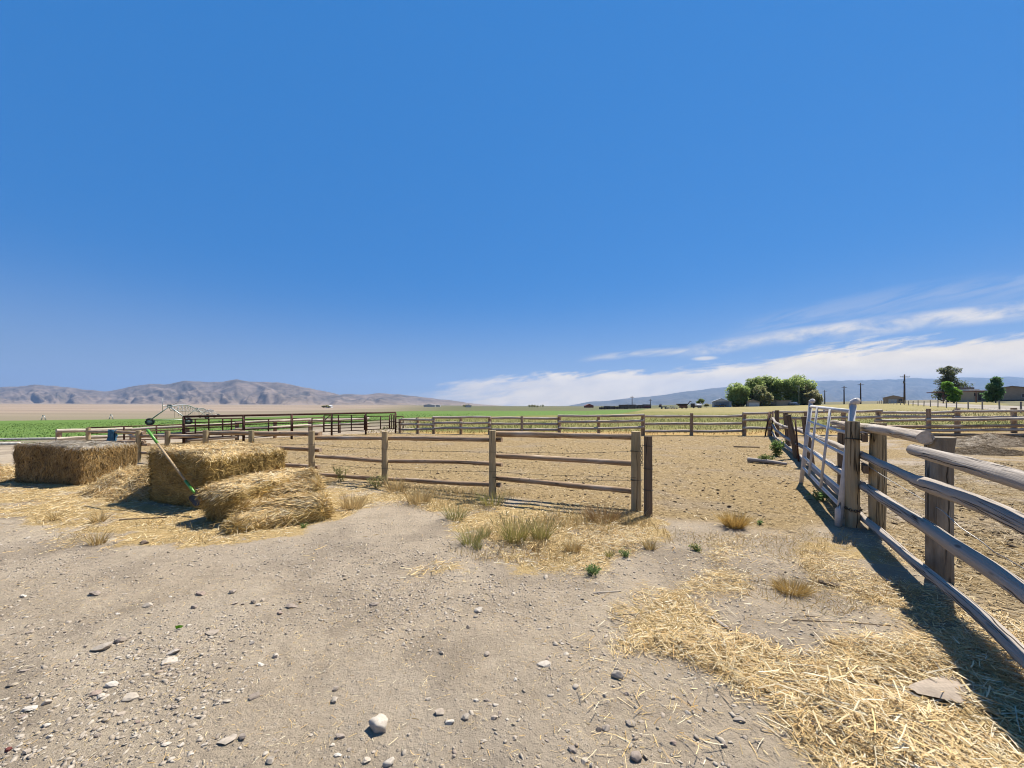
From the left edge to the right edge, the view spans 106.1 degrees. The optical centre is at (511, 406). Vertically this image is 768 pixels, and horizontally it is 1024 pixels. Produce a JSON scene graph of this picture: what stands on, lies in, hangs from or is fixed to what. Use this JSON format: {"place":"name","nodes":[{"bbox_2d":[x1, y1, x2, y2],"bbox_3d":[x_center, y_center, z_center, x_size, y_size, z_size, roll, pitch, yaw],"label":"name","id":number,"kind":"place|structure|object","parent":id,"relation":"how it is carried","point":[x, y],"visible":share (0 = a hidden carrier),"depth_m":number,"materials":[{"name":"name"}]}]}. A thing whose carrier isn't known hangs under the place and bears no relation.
{"place":"outdoors","nodes":[
{"label":"outdoors","id":0,"kind":"place"},
{"bbox_2d":[0,379,498,405],"bbox_3d":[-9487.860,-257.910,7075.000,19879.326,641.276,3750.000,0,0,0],"label":"mountains","id":1,"kind":"structure","parent":0,"point":[236,391],"depth_m":7058.05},
{"bbox_2d":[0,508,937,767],"bbox_3d":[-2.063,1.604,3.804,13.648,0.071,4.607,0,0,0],"label":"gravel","id":2,"kind":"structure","parent":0,"point":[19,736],"depth_m":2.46,"materials":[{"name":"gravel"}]},
{"bbox_2d":[0,399,1023,767],"bbox_3d":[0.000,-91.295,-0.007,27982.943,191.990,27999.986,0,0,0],"label":"ground","id":3,"kind":"structure","parent":0,"point":[494,673],"depth_m":3.11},
{"bbox_2d":[0,463,14,482],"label":"straw heap","id":4,"kind":"object","parent":3,"relation":"on","point":[6,474],"visible":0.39,"depth_m":8.31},
{"bbox_2d":[0,442,20,444],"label":"irrigation pipe","id":5,"kind":"object","parent":3,"relation":"on","point":[7,443],"visible":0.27,"depth_m":18.23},
{"bbox_2d":[0,437,54,439],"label":"irrigation pipe","id":6,"kind":"object","parent":3,"relation":"on","point":[50,438],"visible":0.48,"depth_m":24.95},
{"bbox_2d":[21,705,37,710],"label":"stone","id":7,"kind":"object","parent":3,"relation":"on","point":[29,708],"visible":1,"depth_m":2.02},
{"bbox_2d":[44,508,68,520],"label":"grass tuft","id":8,"kind":"object","parent":3,"relation":"on","point":[51,517],"visible":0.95,"depth_m":5.41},
{"bbox_2d":[12,439,138,485],"bbox_3d":[-9.459,1.201,8.378,1.958,0.953,1.128,0,0,11],"label":"straw bale","id":9,"kind":"object","parent":3,"relation":"on","point":[76,462],"visible":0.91,"depth_m":7.95},
{"bbox_2d":[89,590,100,595],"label":"stone","id":10,"kind":"object","parent":3,"relation":"on","point":[97,592],"visible":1,"depth_m":3.23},
{"bbox_2d":[89,689,101,695],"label":"stone","id":11,"kind":"object","parent":3,"relation":"on","point":[95,692],"visible":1,"depth_m":2.13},
{"bbox_2d":[79,526,113,545],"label":"grass tuft","id":12,"kind":"object","parent":3,"relation":"on","point":[98,540],"visible":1,"depth_m":4.48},
{"bbox_2d":[83,510,113,522],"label":"grass tuft","id":13,"kind":"object","parent":3,"relation":"on","point":[96,518],"visible":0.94,"depth_m":5.35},
{"bbox_2d":[90,642,112,650],"bbox_3d":[-2.730,1.594,2.557,0.131,0.045,0.080,0,0,0],"label":"stone","id":14,"kind":"object","parent":3,"relation":"on","point":[104,646],"visible":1,"depth_m":2.54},
{"bbox_2d":[104,680,118,687],"bbox_3d":[-2.296,1.591,2.209,0.069,0.025,0.047,0,0,0],"label":"stone","id":15,"kind":"object","parent":3,"relation":"on","point":[114,683],"visible":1,"depth_m":2.20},
{"bbox_2d":[76,462,148,497],"bbox_3d":[-7.236,1.387,7.626,1.951,0.704,1.878,0,0,-13],"label":"straw heap","id":16,"kind":"object","parent":3,"relation":"on","point":[111,481],"visible":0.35,"depth_m":7.08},
{"bbox_2d":[114,637,126,642],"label":"stone","id":17,"kind":"object","parent":3,"relation":"on","point":[120,639],"visible":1,"depth_m":2.61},
{"bbox_2d":[96,468,150,502],"bbox_3d":[-6.550,1.392,6.888,1.221,0.701,1.180,0,0,0],"label":"straw heap","id":18,"kind":"object","parent":3,"relation":"on","point":[135,487],"visible":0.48,"depth_m":6.62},
{"bbox_2d":[121,692,138,701],"bbox_3d":[-2.091,1.596,2.118,0.087,0.020,0.065,0,0,0],"label":"stone","id":19,"kind":"object","parent":3,"relation":"on","point":[131,696],"visible":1,"depth_m":2.11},
{"bbox_2d":[162,656,177,664],"bbox_3d":[-2.146,1.599,2.418,0.079,0.021,0.082,0,0,-43],"label":"stone","id":20,"kind":"object","parent":3,"relation":"on","point":[170,659],"visible":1,"depth_m":2.41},
{"bbox_2d":[145,399,219,424],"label":"irrigation machine","id":21,"kind":"object","parent":3,"relation":"on","point":[149,421],"visible":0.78,"depth_m":60.72,"materials":[{"name":"metal"}]},
{"bbox_2d":[205,629,218,635],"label":"stone","id":22,"kind":"object","parent":3,"relation":"on","point":[211,632],"visible":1,"depth_m":2.71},
{"bbox_2d":[55,417,369,442],"bbox_3d":[-13.489,1.254,20.151,1.240,1.132,13.427,0,0,39],"label":"rail fence","id":23,"kind":"object","parent":3,"relation":"on","point":[58,434],"visible":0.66,"depth_m":18.22,"materials":[{"name":"brown wood"}]},
{"bbox_2d":[144,439,288,509],"bbox_3d":[-5.238,1.212,6.907,1.823,1.168,1.549,0,0,23],"label":"straw bale","id":24,"kind":"object","parent":3,"relation":"on","point":[200,465],"visible":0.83,"depth_m":6.38},
{"bbox_2d":[146,429,200,506],"bbox_3d":[-5.420,0.931,6.130,1.944,1.091,0.104,0,0,28],"label":"pitchfork","id":25,"kind":"object","parent":24,"relation":"on","point":[191,497],"visible":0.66,"depth_m":5.99,"materials":[{"name":"green wood"}]},
{"bbox_2d":[217,734,236,744],"bbox_3d":[-1.361,1.596,1.837,0.079,0.018,0.048,0,0,-27],"label":"stone","id":26,"kind":"object","parent":3,"relation":"on","point":[226,740],"visible":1,"depth_m":1.83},
{"bbox_2d":[0,413,476,441],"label":"crop leaves","id":27,"kind":"object","parent":3,"relation":"on","point":[21,436],"visible":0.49,"depth_m":52.00,"materials":[{"name":"green plant"}]},
{"bbox_2d":[88,412,403,442],"bbox_3d":[-11.830,0.997,19.496,12.925,1.365,1.672,0,0,-43],"label":"pipe corral fence","id":28,"kind":"object","parent":3,"relation":"on","point":[291,423],"visible":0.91,"depth_m":19.11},
{"bbox_2d":[249,692,261,699],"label":"stone","id":29,"kind":"object","parent":3,"relation":"on","point":[255,695],"visible":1,"depth_m":2.12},
{"bbox_2d":[193,467,318,523],"bbox_3d":[-3.792,1.351,5.951,1.011,0.811,1.726,0,0,22],"label":"broken straw bale","id":30,"kind":"object","parent":3,"relation":"on","point":[219,499],"visible":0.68,"depth_m":5.38},
{"bbox_2d":[261,465,327,497],"bbox_3d":[-3.661,1.357,6.048,1.410,0.867,0.956,0,0,-40],"label":"straw flake","id":31,"kind":"object","parent":30,"relation":"on","point":[303,473],"visible":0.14,"depth_m":6.20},
{"bbox_2d":[266,756,273,763],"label":"stone","id":32,"kind":"object","parent":3,"relation":"on","point":[269,760],"visible":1,"depth_m":1.73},
{"bbox_2d":[216,489,339,534],"bbox_3d":[-3.190,1.525,5.349,1.450,0.668,0.816,0,0,-30],"label":"straw flake","id":33,"kind":"object","parent":3,"relation":"on","point":[304,508],"visible":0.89,"depth_m":5.26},
{"bbox_2d":[227,473,329,516],"bbox_3d":[-3.448,1.388,5.736,1.377,0.662,0.745,0,0,-40],"label":"straw flake","id":34,"kind":"object","parent":3,"relation":"on","point":[297,486],"visible":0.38,"depth_m":5.76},
{"bbox_2d":[331,466,347,481],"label":"weed","id":35,"kind":"object","parent":3,"relation":"on","point":[339,471],"visible":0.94,"depth_m":8.06,"materials":[{"name":"green plant"}]},
{"bbox_2d":[335,733,344,738],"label":"stone","id":36,"kind":"object","parent":3,"relation":"on","point":[339,735],"visible":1,"depth_m":1.86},
{"bbox_2d":[334,491,372,509],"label":"grass tuft","id":37,"kind":"object","parent":3,"relation":"on","point":[347,505],"visible":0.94,"depth_m":6.02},
{"bbox_2d":[84,428,641,511],"bbox_3d":[-6.890,1.071,9.660,19.285,1.373,0.851,0,0,25],"label":"pole fence","id":38,"kind":"object","parent":3,"relation":"on","point":[634,462],"visible":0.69,"depth_m":7.12,"materials":[{"name":"brown wood"}]},
{"bbox_2d":[106,429,117,441],"bbox_3d":[-12.670,0.987,12.199,0.261,0.538,0.247,0,0,0],"label":"rag","id":39,"kind":"object","parent":38,"relation":"attached to","point":[112,435],"visible":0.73,"depth_m":12.13,"materials":[{"name":"teal fabric"}]},
{"bbox_2d":[366,474,388,488],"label":"weed","id":40,"kind":"object","parent":3,"relation":"on","point":[375,482],"visible":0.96,"depth_m":7.47,"materials":[{"name":"green plant"}]},
{"bbox_2d":[369,713,387,732],"bbox_3d":[-0.663,1.573,1.911,0.093,0.063,0.081,0,0,0],"label":"stone","id":41,"kind":"object","parent":3,"relation":"on","point":[378,723],"visible":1,"depth_m":1.89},
{"bbox_2d":[382,757,394,766],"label":"stone","id":42,"kind":"object","parent":3,"relation":"on","point":[388,762],"visible":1,"depth_m":1.71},
{"bbox_2d":[374,473,412,492],"bbox_3d":[-2.209,1.439,7.237,0.798,0.361,0.746,0,0,0],"label":"grass tuft","id":43,"kind":"object","parent":3,"relation":"on","point":[396,489],"visible":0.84,"depth_m":7.22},
{"bbox_2d":[402,486,436,505],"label":"grass tuft","id":44,"kind":"object","parent":3,"relation":"on","point":[418,497],"visible":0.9,"depth_m":6.30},
{"bbox_2d":[435,708,444,714],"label":"stone","id":45,"kind":"object","parent":3,"relation":"on","point":[439,711],"visible":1,"depth_m":1.99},
{"bbox_2d":[436,502,471,520],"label":"grass tuft","id":46,"kind":"object","parent":3,"relation":"on","point":[464,514],"visible":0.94,"depth_m":5.43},
{"bbox_2d":[6,471,923,615],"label":"dry grass","id":47,"kind":"structure","parent":3,"relation":"on","point":[593,528],"depth_m":4.67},
{"bbox_2d":[461,713,469,719],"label":"stone","id":48,"kind":"object","parent":3,"relation":"on","point":[465,716],"visible":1,"depth_m":1.96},
{"bbox_2d":[449,523,488,546],"bbox_3d":[-0.481,1.489,4.463,0.534,0.266,0.425,0,0,22],"label":"grass tuft","id":49,"kind":"object","parent":3,"relation":"on","point":[478,540],"visible":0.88,"depth_m":4.47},
{"bbox_2d":[470,538,483,549],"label":"grass tuft","id":50,"kind":"object","parent":3,"relation":"on","point":[478,545],"visible":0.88,"depth_m":4.36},
{"bbox_2d":[473,525,491,537],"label":"grass tuft","id":51,"kind":"object","parent":3,"relation":"on","point":[486,532],"visible":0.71,"depth_m":4.72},
{"bbox_2d":[472,486,516,506],"bbox_3d":[-0.264,1.428,6.134,0.770,0.353,0.647,0,0,0],"label":"grass tuft","id":52,"kind":"object","parent":3,"relation":"on","point":[492,500],"visible":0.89,"depth_m":6.13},
{"bbox_2d":[0,460,1023,767],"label":"straw litter","id":53,"kind":"object","parent":3,"relation":"on","point":[888,694],"visible":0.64,"depth_m":2.36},
{"bbox_2d":[119,516,167,520],"bbox_3d":[-5.262,1.598,5.506,0.557,0.025,0.026,0,0,-18],"label":"stick","id":54,"kind":"object","parent":53,"relation":"on","point":[142,518],"visible":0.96,"depth_m":5.49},
{"bbox_2d":[710,616,732,630],"bbox_3d":[1.526,1.584,2.808,0.030,0.020,0.173,0,0,-19],"label":"board scrap","id":55,"kind":"object","parent":53,"relation":"on","point":[722,624],"visible":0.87,"depth_m":2.80,"materials":[{"name":"grey wood"}]},
{"bbox_2d":[818,580,839,587],"bbox_3d":[2.839,1.592,3.452,0.145,0.041,0.055,0,0,31],"label":"wood chip","id":56,"kind":"object","parent":53,"relation":"on","point":[827,583],"visible":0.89,"depth_m":3.44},
{"bbox_2d":[792,619,890,625],"bbox_3d":[2.435,1.603,2.851,0.660,0.019,0.017,0,0,7],"label":"stick","id":57,"kind":"object","parent":53,"relation":"on","point":[835,621],"visible":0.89,"depth_m":2.86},
{"bbox_2d":[908,676,981,702],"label":"flat stone","id":58,"kind":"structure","parent":53,"relation":"on","point":[932,687],"depth_m":2.14,"materials":[{"name":"stone"}]},
{"bbox_2d":[487,509,538,543],"bbox_3d":[0.059,1.428,4.603,0.688,0.405,0.624,0,0,42],"label":"grass tuft","id":59,"kind":"object","parent":3,"relation":"on","point":[513,535],"visible":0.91,"depth_m":4.57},
{"bbox_2d":[520,515,562,540],"bbox_3d":[0.308,1.460,4.652,0.592,0.314,0.470,0,0,41],"label":"grass tuft","id":60,"kind":"object","parent":3,"relation":"on","point":[539,530],"visible":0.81,"depth_m":4.62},
{"bbox_2d":[537,660,550,666],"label":"stone","id":61,"kind":"object","parent":3,"relation":"on","point":[545,663],"visible":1,"depth_m":2.37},
{"bbox_2d":[568,745,576,753],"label":"stone","id":62,"kind":"object","parent":3,"relation":"on","point":[572,748],"visible":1,"depth_m":1.79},
{"bbox_2d":[560,539,585,552],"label":"grass tuft","id":63,"kind":"object","parent":3,"relation":"on","point":[576,547],"visible":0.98,"depth_m":4.24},
{"bbox_2d":[398,412,771,435],"bbox_3d":[3.490,1.014,21.784,21.094,1.449,0.984,0,0,7],"label":"rail fence","id":64,"kind":"object","parent":3,"relation":"on","point":[691,423],"visible":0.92,"depth_m":21.31,"materials":[{"name":"brown wood"}]},
{"bbox_2d":[583,563,601,575],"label":"weed","id":65,"kind":"object","parent":3,"relation":"on","point":[590,569],"visible":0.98,"depth_m":3.65,"materials":[{"name":"green plant"}]},
{"bbox_2d":[576,499,625,523],"bbox_3d":[1.248,1.475,5.359,0.811,0.290,0.742,0,0,0],"label":"grass tuft","id":66,"kind":"object","parent":3,"relation":"on","point":[595,515],"visible":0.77,"depth_m":5.35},
{"bbox_2d":[602,724,609,730],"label":"stone","id":67,"kind":"object","parent":3,"relation":"on","point":[606,727],"visible":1,"depth_m":1.91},
{"bbox_2d":[611,670,623,679],"bbox_3d":[0.623,1.583,2.272,0.076,0.050,0.035,0,0,20],"label":"stone","id":68,"kind":"object","parent":3,"relation":"on","point":[618,674],"visible":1,"depth_m":2.26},
{"bbox_2d":[223,434,1023,576],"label":"dung clods","id":69,"kind":"object","parent":3,"relation":"on","point":[981,518],"visible":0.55,"depth_m":6.89,"materials":[{"name":"soil"}]},
{"bbox_2d":[618,547,631,556],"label":"weed","id":70,"kind":"object","parent":3,"relation":"on","point":[624,553],"visible":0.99,"depth_m":4.12,"materials":[{"name":"green plant"}]},
{"bbox_2d":[599,404,650,408],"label":"stockyard","id":71,"kind":"structure","parent":3,"relation":"on","point":[629,406],"depth_m":189.93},
{"bbox_2d":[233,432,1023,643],"bbox_3d":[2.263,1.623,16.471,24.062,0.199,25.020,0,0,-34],"label":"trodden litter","id":72,"kind":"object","parent":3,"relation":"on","point":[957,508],"visible":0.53,"depth_m":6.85,"materials":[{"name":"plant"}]},
{"bbox_2d":[625,719,635,726],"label":"stone","id":73,"kind":"object","parent":3,"relation":"on","point":[629,723],"visible":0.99,"depth_m":1.94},
{"bbox_2d":[630,751,641,761],"bbox_3d":[0.565,1.594,1.753,0.053,0.031,0.043,0,0,14],"label":"stone","id":74,"kind":"object","parent":3,"relation":"on","point":[635,756],"visible":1,"depth_m":1.75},
{"bbox_2d":[640,436,652,516],"bbox_3d":[1.968,1.076,5.642,0.190,1.286,0.141,0,0,28],"label":"gate post","id":75,"kind":"object","parent":3,"relation":"on","point":[647,489],"visible":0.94,"depth_m":5.58,"materials":[{"name":"wood"}]},
{"bbox_2d":[636,536,663,549],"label":"grass tuft","id":76,"kind":"object","parent":3,"relation":"on","point":[649,545],"visible":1,"depth_m":4.33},
{"bbox_2d":[676,401,691,408],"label":"grain cart","id":77,"kind":"object","parent":3,"relation":"on","point":[682,406],"visible":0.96,"depth_m":148.90,"materials":[{"name":"metal"}]},
{"bbox_2d":[688,543,701,552],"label":"weed","id":78,"kind":"object","parent":3,"relation":"on","point":[695,547],"visible":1,"depth_m":4.26,"materials":[{"name":"green plant"}]},
{"bbox_2d":[367,408,1023,434],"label":"meadow grass","id":79,"kind":"structure","parent":3,"relation":"on","point":[736,426],"depth_m":30.20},
{"bbox_2d":[712,398,731,406],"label":"metal shed","id":80,"kind":"structure","parent":3,"relation":"on","point":[727,403],"depth_m":166.69,"materials":[{"name":"grey metal"}]},
{"bbox_2d":[713,508,755,528],"bbox_3d":[2.954,1.479,5.069,0.633,0.252,0.540,0,0,0],"label":"grass tuft","id":81,"kind":"object","parent":3,"relation":"on","point":[733,523],"visible":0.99,"depth_m":5.03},
{"bbox_2d":[725,382,750,406],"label":"poplar tree","id":82,"kind":"object","parent":3,"relation":"on","point":[737,395],"visible":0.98,"depth_m":163.52,"materials":[{"name":"green plant"}]},
{"bbox_2d":[733,717,745,722],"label":"stone","id":83,"kind":"object","parent":3,"relation":"on","point":[737,719],"visible":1,"depth_m":1.96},
{"bbox_2d":[746,400,759,406],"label":"garage","id":84,"kind":"structure","parent":3,"relation":"on","point":[752,403],"depth_m":158.34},
{"bbox_2d":[744,376,766,399],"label":"poplar tree","id":85,"kind":"object","parent":3,"relation":"on","point":[751,384],"visible":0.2,"depth_m":166.83,"materials":[{"name":"green plant"}]},
{"bbox_2d":[749,384,773,405],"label":"olive tree","id":86,"kind":"object","parent":3,"relation":"on","point":[761,395],"visible":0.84,"depth_m":159.56,"materials":[{"name":"green plant"}]},
{"bbox_2d":[753,375,773,390],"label":"poplar tree","id":87,"kind":"object","parent":3,"relation":"on","point":[766,378],"visible":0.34,"depth_m":171.05,"materials":[{"name":"green plant"}]},
{"bbox_2d":[758,453,774,463],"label":"weed","id":88,"kind":"object","parent":3,"relation":"on","point":[765,456],"visible":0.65,"depth_m":10.78,"materials":[{"name":"green plant"}]},
{"bbox_2d":[747,457,786,465],"bbox_3d":[7.084,1.530,10.704,0.143,0.146,0.943,0,0,-40],"label":"fallen log","id":89,"kind":"object","parent":3,"relation":"on","point":[755,460],"visible":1,"depth_m":10.70,"materials":[{"name":"grey wood"}]},
{"bbox_2d":[765,412,773,435],"bbox_3d":[13.656,0.924,20.398,0.693,1.299,0.235,0,0,-33],"label":"pipe ladder","id":90,"kind":"object","parent":3,"relation":"on","point":[771,423],"visible":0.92,"depth_m":20.41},
{"bbox_2d":[766,376,789,399],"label":"poplar tree","id":91,"kind":"object","parent":3,"relation":"on","point":[779,386],"visible":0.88,"depth_m":168.13,"materials":[{"name":"green plant"}]},
{"bbox_2d":[769,439,786,455],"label":"weed","id":92,"kind":"object","parent":3,"relation":"on","point":[776,446],"visible":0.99,"depth_m":12.31,"materials":[{"name":"green plant"}]},
{"bbox_2d":[769,397,791,405],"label":"farmhouse","id":93,"kind":"object","parent":3,"relation":"on","point":[776,402],"visible":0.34,"depth_m":159.25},
{"bbox_2d":[764,573,818,596],"bbox_3d":[2.420,1.552,3.334,0.430,0.133,0.369,0,0,0],"label":"grass tuft","id":94,"kind":"object","parent":3,"relation":"on","point":[801,588],"visible":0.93,"depth_m":3.33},
{"bbox_2d":[794,419,799,461],"bbox_3d":[8.326,1.016,11.248,0.043,1.275,0.150,0,0,-15],"label":"steel fence post","id":95,"kind":"object","parent":3,"relation":"on","point":[798,456],"visible":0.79,"depth_m":11.24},
{"bbox_2d":[782,374,817,404],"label":"poplar tree","id":96,"kind":"object","parent":3,"relation":"on","point":[795,382],"visible":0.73,"depth_m":165.28,"materials":[{"name":"green plant"}]},
{"bbox_2d":[799,384,823,404],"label":"olive tree","id":97,"kind":"object","parent":3,"relation":"on","point":[807,395],"visible":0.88,"depth_m":161.88,"materials":[{"name":"green plant"}]},
{"bbox_2d":[807,488,830,501],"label":"weed","id":98,"kind":"object","parent":3,"relation":"on","point":[819,496],"visible":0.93,"depth_m":6.43,"materials":[{"name":"green plant"}]},
{"bbox_2d":[799,398,860,526],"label":"tubular gate","id":99,"kind":"structure","parent":3,"relation":"on","point":[840,501],"depth_m":6.20,"materials":[{"name":"metal"}]},
{"bbox_2d":[883,395,902,403],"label":"tan barn","id":100,"kind":"structure","parent":3,"relation":"on","point":[894,399],"depth_m":150.24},
{"bbox_2d":[771,410,1023,668],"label":"log fence","id":101,"kind":"object","parent":3,"relation":"on","point":[944,546],"visible":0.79,"depth_m":3.50,"materials":[{"name":"grey wood"}]},
{"bbox_2d":[772,408,1023,432],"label":"rail fence","id":102,"kind":"object","parent":3,"relation":"on","point":[878,416],"visible":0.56,"depth_m":20.47,"materials":[{"name":"brown wood"}]},
{"bbox_2d":[903,374,909,403],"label":"utility pole","id":103,"kind":"object","parent":3,"relation":"on","point":[904,394],"visible":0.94,"depth_m":131.83,"materials":[{"name":"brown wood"}]},
{"bbox_2d":[841,409,1023,436],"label":"rail fence","id":104,"kind":"object","parent":3,"relation":"on","point":[928,426],"visible":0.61,"depth_m":18.58,"materials":[{"name":"brown wood"}]},
{"bbox_2d":[877,400,1022,412],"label":"wire fence","id":105,"kind":"object","parent":3,"relation":"on","point":[1020,405],"visible":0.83,"depth_m":62.54,"materials":[{"name":"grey wood"}]},
{"bbox_2d":[931,366,972,401],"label":"pine tree","id":106,"kind":"object","parent":3,"relation":"on","point":[949,375],"visible":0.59,"depth_m":139.24,"materials":[{"name":"green plant"}]},
{"bbox_2d":[941,381,962,402],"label":"leafy tree","id":107,"kind":"object","parent":3,"relation":"on","point":[955,393],"visible":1,"depth_m":111.39,"materials":[{"name":"green plant"}]},
{"bbox_2d":[927,391,978,402],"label":"entrance frame","id":108,"kind":"object","parent":3,"relation":"on","point":[943,395],"visible":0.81,"depth_m":111.89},
{"bbox_2d":[959,387,988,401],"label":"bungalow","id":109,"kind":"object","parent":3,"relation":"on","point":[967,396],"visible":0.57,"depth_m":125.10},
{"bbox_2d":[955,431,1023,447],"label":"manure heap","id":110,"kind":"object","parent":3,"relation":"on","point":[998,440],"visible":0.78,"depth_m":15.21,"materials":[{"name":"soil"}]},
{"bbox_2d":[955,443,1023,455],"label":"manure heap","id":111,"kind":"object","parent":3,"relation":"on","point":[988,450],"visible":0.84,"depth_m":12.85,"materials":[{"name":"soil"}]},
{"bbox_2d":[979,376,1005,402],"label":"leafy tree","id":112,"kind":"object","parent":3,"relation":"on","point":[996,392],"visible":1,"depth_m":99.54,"materials":[{"name":"green plant"}]},
{"bbox_2d":[993,386,1023,401],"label":"gabled house","id":113,"kind":"structure","parent":3,"relation":"on","point":[1014,393],"depth_m":118.51,"materials":[{"name":"beige"}]},
{"bbox_2d":[0,0,1023,405],"label":"sky","id":114,"kind":"structure","parent":0,"point":[486,202],"materials":[{"name":"blue"}]},
{"bbox_2d":[570,376,1023,405],"bbox_3d":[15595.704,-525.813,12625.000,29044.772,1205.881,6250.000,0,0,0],"label":"mountains","id":115,"kind":"structure","parent":0,"point":[915,389],"depth_m":13112.67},
{"bbox_2d":[907,402,1023,409],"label":"road","id":116,"kind":"structure","parent":0,"point":[992,407],"depth_m":72.83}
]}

